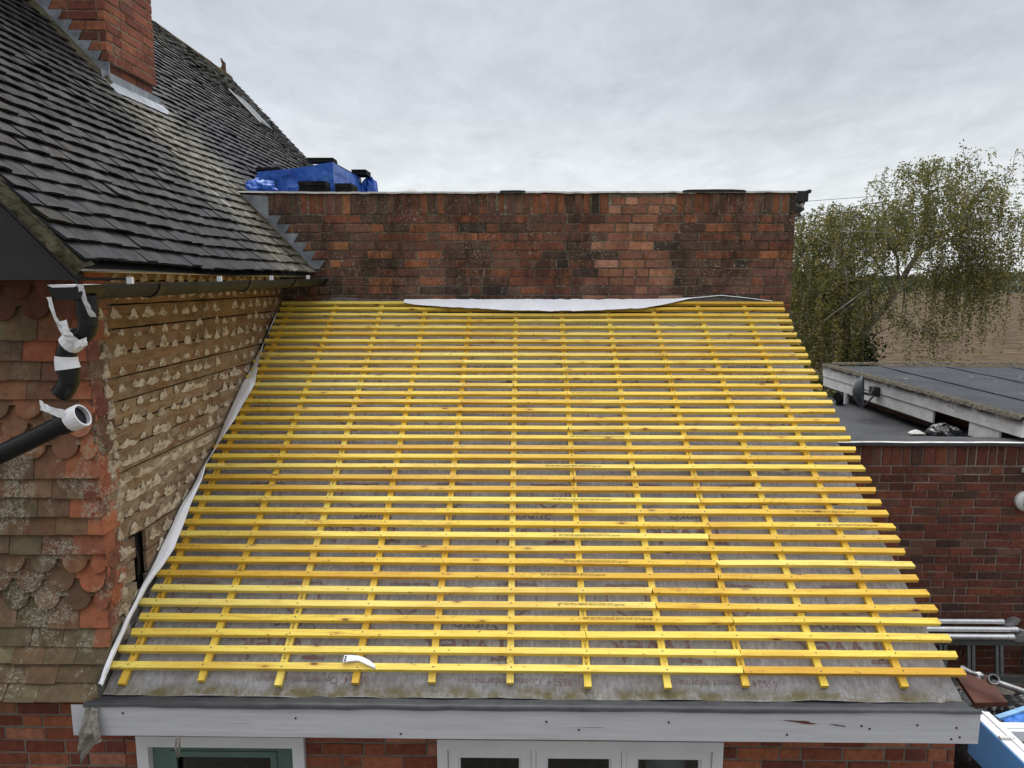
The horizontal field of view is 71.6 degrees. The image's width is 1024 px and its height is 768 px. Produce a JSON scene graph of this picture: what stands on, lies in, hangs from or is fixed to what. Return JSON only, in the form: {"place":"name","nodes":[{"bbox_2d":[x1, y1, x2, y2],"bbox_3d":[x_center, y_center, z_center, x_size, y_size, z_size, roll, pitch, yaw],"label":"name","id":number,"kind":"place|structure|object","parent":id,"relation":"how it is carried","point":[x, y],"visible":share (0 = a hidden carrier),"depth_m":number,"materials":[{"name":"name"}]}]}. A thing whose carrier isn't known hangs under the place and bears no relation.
{"place":"outdoors","nodes":[
{"label":"outdoors","id":0,"kind":"place"},
{"bbox_2d":[150,0,1023,277],"label":"sky","id":1,"kind":"structure","parent":0,"point":[822,97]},
{"bbox_2d":[644,759,685,767],"bbox_3d":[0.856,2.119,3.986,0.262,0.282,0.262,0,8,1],"label":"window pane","id":2,"kind":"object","parent":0,"point":[664,763],"visible":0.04,"depth_m":3.88,"materials":[{"name":"glass"}]},
{"bbox_2d":[807,360,882,396],"bbox_3d":[6.871,0.963,14.289,2.802,2.879,2.939,0,8,1],"label":"hedge","id":3,"kind":"object","parent":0,"point":[829,391],"visible":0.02,"depth_m":14.08,"materials":[{"name":"green plant"}]},
{"bbox_2d":[789,293,1023,396],"bbox_3d":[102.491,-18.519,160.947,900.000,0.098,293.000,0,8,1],"label":"field","id":4,"kind":"structure","parent":0,"point":[1010,348],"depth_m":55.64,"materials":[{"name":"soil"}]},
{"bbox_2d":[791,272,1022,292],"bbox_3d":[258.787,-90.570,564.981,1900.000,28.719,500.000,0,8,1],"label":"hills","id":5,"kind":"structure","parent":0,"point":[965,281],"depth_m":384.76,"materials":[{"name":"green plant"}]},
{"bbox_2d":[813,185,1016,200],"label":"overhead cable","id":6,"kind":"object","parent":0,"point":[897,194],"visible":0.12,"depth_m":40.58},
{"label":"ground","id":7,"kind":"structure","parent":0,"visible":0},
{"bbox_2d":[0,0,327,767],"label":"house","id":8,"kind":"structure","parent":7,"relation":"on","point":[150,256],"depth_m":3.87,"materials":[{"name":"tile"}]},
{"bbox_2d":[0,400,91,464],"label":"drainpipe","id":9,"kind":"object","parent":8,"relation":"attached to","point":[71,419],"visible":1,"depth_m":2.86,"materials":[{"name":"black plastic"}]},
{"bbox_2d":[238,189,811,338],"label":"flat roofed block","id":10,"kind":"structure","parent":7,"relation":"on","point":[501,244],"depth_m":6.24,"materials":[{"name":"brick"}]},
{"bbox_2d":[244,162,377,191],"bbox_3d":[-2.124,-2.027,7.478,1.125,0.581,1.936,0,8,1],"label":"tarpaulin","id":11,"kind":"object","parent":10,"relation":"on","point":[331,173],"visible":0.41,"depth_m":7.10,"materials":[{"name":"blue plastic"}]},
{"bbox_2d":[255,167,282,171],"bbox_3d":[-2.483,-2.195,7.301,0.261,0.040,0.178,0,8,1],"label":"tile stack","id":12,"kind":"object","parent":11,"relation":"on","point":[259,169],"visible":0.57,"depth_m":7.22,"materials":[{"name":"black tile"}]},
{"bbox_2d":[306,158,337,163],"bbox_3d":[-1.918,-2.254,7.184,0.273,0.040,0.178,0,8,1],"label":"tile stack","id":13,"kind":"object","parent":11,"relation":"on","point":[318,160],"visible":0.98,"depth_m":7.10,"materials":[{"name":"black tile"}]},
{"bbox_2d":[351,169,370,177],"bbox_3d":[-1.735,-2.424,8.186,0.175,0.053,0.279,0,8,1],"label":"tile stack","id":14,"kind":"object","parent":11,"relation":"on","point":[363,173],"visible":0.82,"depth_m":8.06,"materials":[{"name":"black tile"}]},
{"bbox_2d":[298,181,330,191],"bbox_3d":[-1.940,-1.851,6.979,0.283,0.256,0.192,0,8,1],"label":"tile stack","id":15,"kind":"object","parent":10,"relation":"on","point":[314,186],"visible":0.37,"depth_m":6.89,"materials":[{"name":"black tile"}]},
{"bbox_2d":[334,183,358,191],"bbox_3d":[-1.669,-1.878,7.173,0.191,0.256,0.285,0,8,1],"label":"tile stack","id":16,"kind":"object","parent":10,"relation":"on","point":[344,187],"visible":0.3,"depth_m":7.03,"materials":[{"name":"black tile"}]},
{"bbox_2d":[71,295,982,767],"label":"lean to","id":17,"kind":"object","parent":7,"relation":"on","point":[555,533],"visible":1,"depth_m":4.17,"materials":[{"name":"yellow wood"}]},
{"bbox_2d":[77,707,101,766],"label":"membrane scrap","id":18,"kind":"object","parent":17,"relation":"hanging from","point":[89,737],"visible":1,"depth_m":3.50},
{"bbox_2d":[175,736,180,757],"bbox_3d":[-1.661,1.807,3.534,0.032,0.116,0.016,0,8,1],"label":"loop of cord","id":19,"kind":"object","parent":17,"relation":"hanging from","point":[178,751],"visible":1,"depth_m":3.53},
{"bbox_2d":[153,747,292,767],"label":"glazed door","id":20,"kind":"structure","parent":17,"relation":"in","point":[164,757],"depth_m":3.86,"materials":[{"name":"green paint"}]},
{"bbox_2d":[343,655,375,668],"bbox_3d":[-0.787,1.438,3.679,0.179,0.052,0.049,1,8,9],"label":"scrap of white plastic","id":21,"kind":"object","parent":17,"relation":"on","point":[356,658],"visible":1,"depth_m":3.68,"materials":[{"name":"white plastic"}]},
{"bbox_2d":[437,739,723,767],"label":"window","id":22,"kind":"structure","parent":17,"relation":"in","point":[530,753],"depth_m":3.78,"materials":[{"name":"paint"}]},
{"bbox_2d":[789,139,1023,392],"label":"birch tree","id":23,"kind":"object","parent":7,"relation":"on","point":[839,293],"visible":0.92,"depth_m":14.99,"materials":[{"name":"green plant"}]},
{"bbox_2d":[823,332,897,386],"bbox_3d":[7.677,-0.499,15.874,1.419,1.564,1.390,0,8,1],"label":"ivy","id":24,"kind":"object","parent":23,"relation":"attached to","point":[871,352],"visible":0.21,"depth_m":15.61,"materials":[{"name":"green plant"}]},
{"bbox_2d":[806,268,1023,292],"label":"woodland","id":25,"kind":"object","parent":7,"relation":"on","point":[1014,277],"visible":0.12,"depth_m":314.78,"materials":[{"name":"green plant"}]},
{"bbox_2d":[816,392,1023,674],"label":"outbuilding","id":26,"kind":"structure","parent":7,"relation":"on","point":[953,507],"depth_m":6.55,"materials":[{"name":"brick"}]},
{"bbox_2d":[908,430,924,434],"bbox_3d":[4.479,0.531,7.861,0.172,0.037,0.089,-1,8,-6],"label":"litter scrap","id":27,"kind":"object","parent":26,"relation":"on","point":[915,432],"visible":0.98,"depth_m":7.85,"materials":[{"name":"white plastic"}]},
{"bbox_2d":[925,422,966,436],"bbox_3d":[4.601,0.518,7.541,0.366,0.209,0.497,0,8,1],"label":"rubbish bag","id":28,"kind":"object","parent":26,"relation":"on","point":[943,429],"visible":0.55,"depth_m":7.42,"materials":[{"name":"black plastic"}]},
{"bbox_2d":[821,362,1023,437],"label":"garage","id":29,"kind":"structure","parent":7,"relation":"on","point":[979,401],"depth_m":8.55,"materials":[{"name":"wood"}]},
{"bbox_2d":[852,375,879,407],"bbox_3d":[4.448,0.083,8.927,0.584,0.410,0.193,-6,10,-36],"label":"satellite dish","id":30,"kind":"object","parent":29,"relation":"attached to","point":[858,393],"visible":1,"depth_m":8.86,"materials":[{"name":"grey metal"}]},
{"bbox_2d":[953,688,1023,767],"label":"sheeted heap","id":31,"kind":"object","parent":7,"relation":"on","point":[963,757],"visible":0.14,"depth_m":5.27,"materials":[{"name":"black plastic tarpaulin"}]},
{"bbox_2d":[956,675,1007,706],"bbox_3d":[3.457,2.262,5.241,0.235,0.055,0.381,1,8,10],"label":"wooden board","id":32,"kind":"object","parent":31,"relation":"on","point":[980,692],"visible":0.86,"depth_m":5.19,"materials":[{"name":"brown wood"}]},
{"bbox_2d":[960,665,1023,694],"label":"scaffold tube","id":33,"kind":"object","parent":31,"relation":"on","point":[992,679],"visible":0.98,"depth_m":5.13,"materials":[{"name":"grey metal"}]},
{"bbox_2d":[1001,712,1023,721],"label":"plastic wrapping","id":34,"kind":"object","parent":33,"relation":"attached to","point":[1018,718],"visible":0.46,"depth_m":4.76,"materials":[{"name":"blue plastic"}]},
{"bbox_2d":[994,706,1023,720],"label":"blue strip","id":35,"kind":"object","parent":34,"relation":"on","point":[1009,713],"visible":0.86,"depth_m":4.79,"materials":[{"name":"blue plastic"}]},
{"bbox_2d":[953,682,1023,694],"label":"timber pile","id":36,"kind":"object","parent":7,"relation":"on","point":[1002,690],"visible":0.01,"depth_m":6.44,"materials":[{"name":"wood"}]},
{"bbox_2d":[934,640,1023,682],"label":"ladder","id":37,"kind":"object","parent":36,"relation":"on","point":[998,657],"visible":0.35,"depth_m":6.51,"materials":[{"name":"metal"}]},
{"bbox_2d":[929,632,1023,642],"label":"aluminium pole","id":38,"kind":"object","parent":37,"relation":"on","point":[1018,637],"visible":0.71,"depth_m":6.50,"materials":[{"name":"silver metal"}]},
{"bbox_2d":[926,626,1023,632],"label":"aluminium pole","id":39,"kind":"object","parent":38,"relation":"on","point":[1013,629],"visible":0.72,"depth_m":6.53,"materials":[{"name":"silver metal"}]},
{"bbox_2d":[938,616,1020,626],"bbox_3d":[3.701,2.203,6.605,2.010,0.090,0.056,0,8,1],"label":"aluminium pole","id":40,"kind":"object","parent":39,"relation":"on","point":[1011,621],"visible":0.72,"depth_m":6.58,"materials":[{"name":"silver metal"}]},
{"bbox_2d":[968,711,1023,767],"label":"white frame","id":41,"kind":"object","parent":7,"relation":"on","point":[1000,745],"visible":0.8,"depth_m":4.24,"materials":[{"name":"plastic"}]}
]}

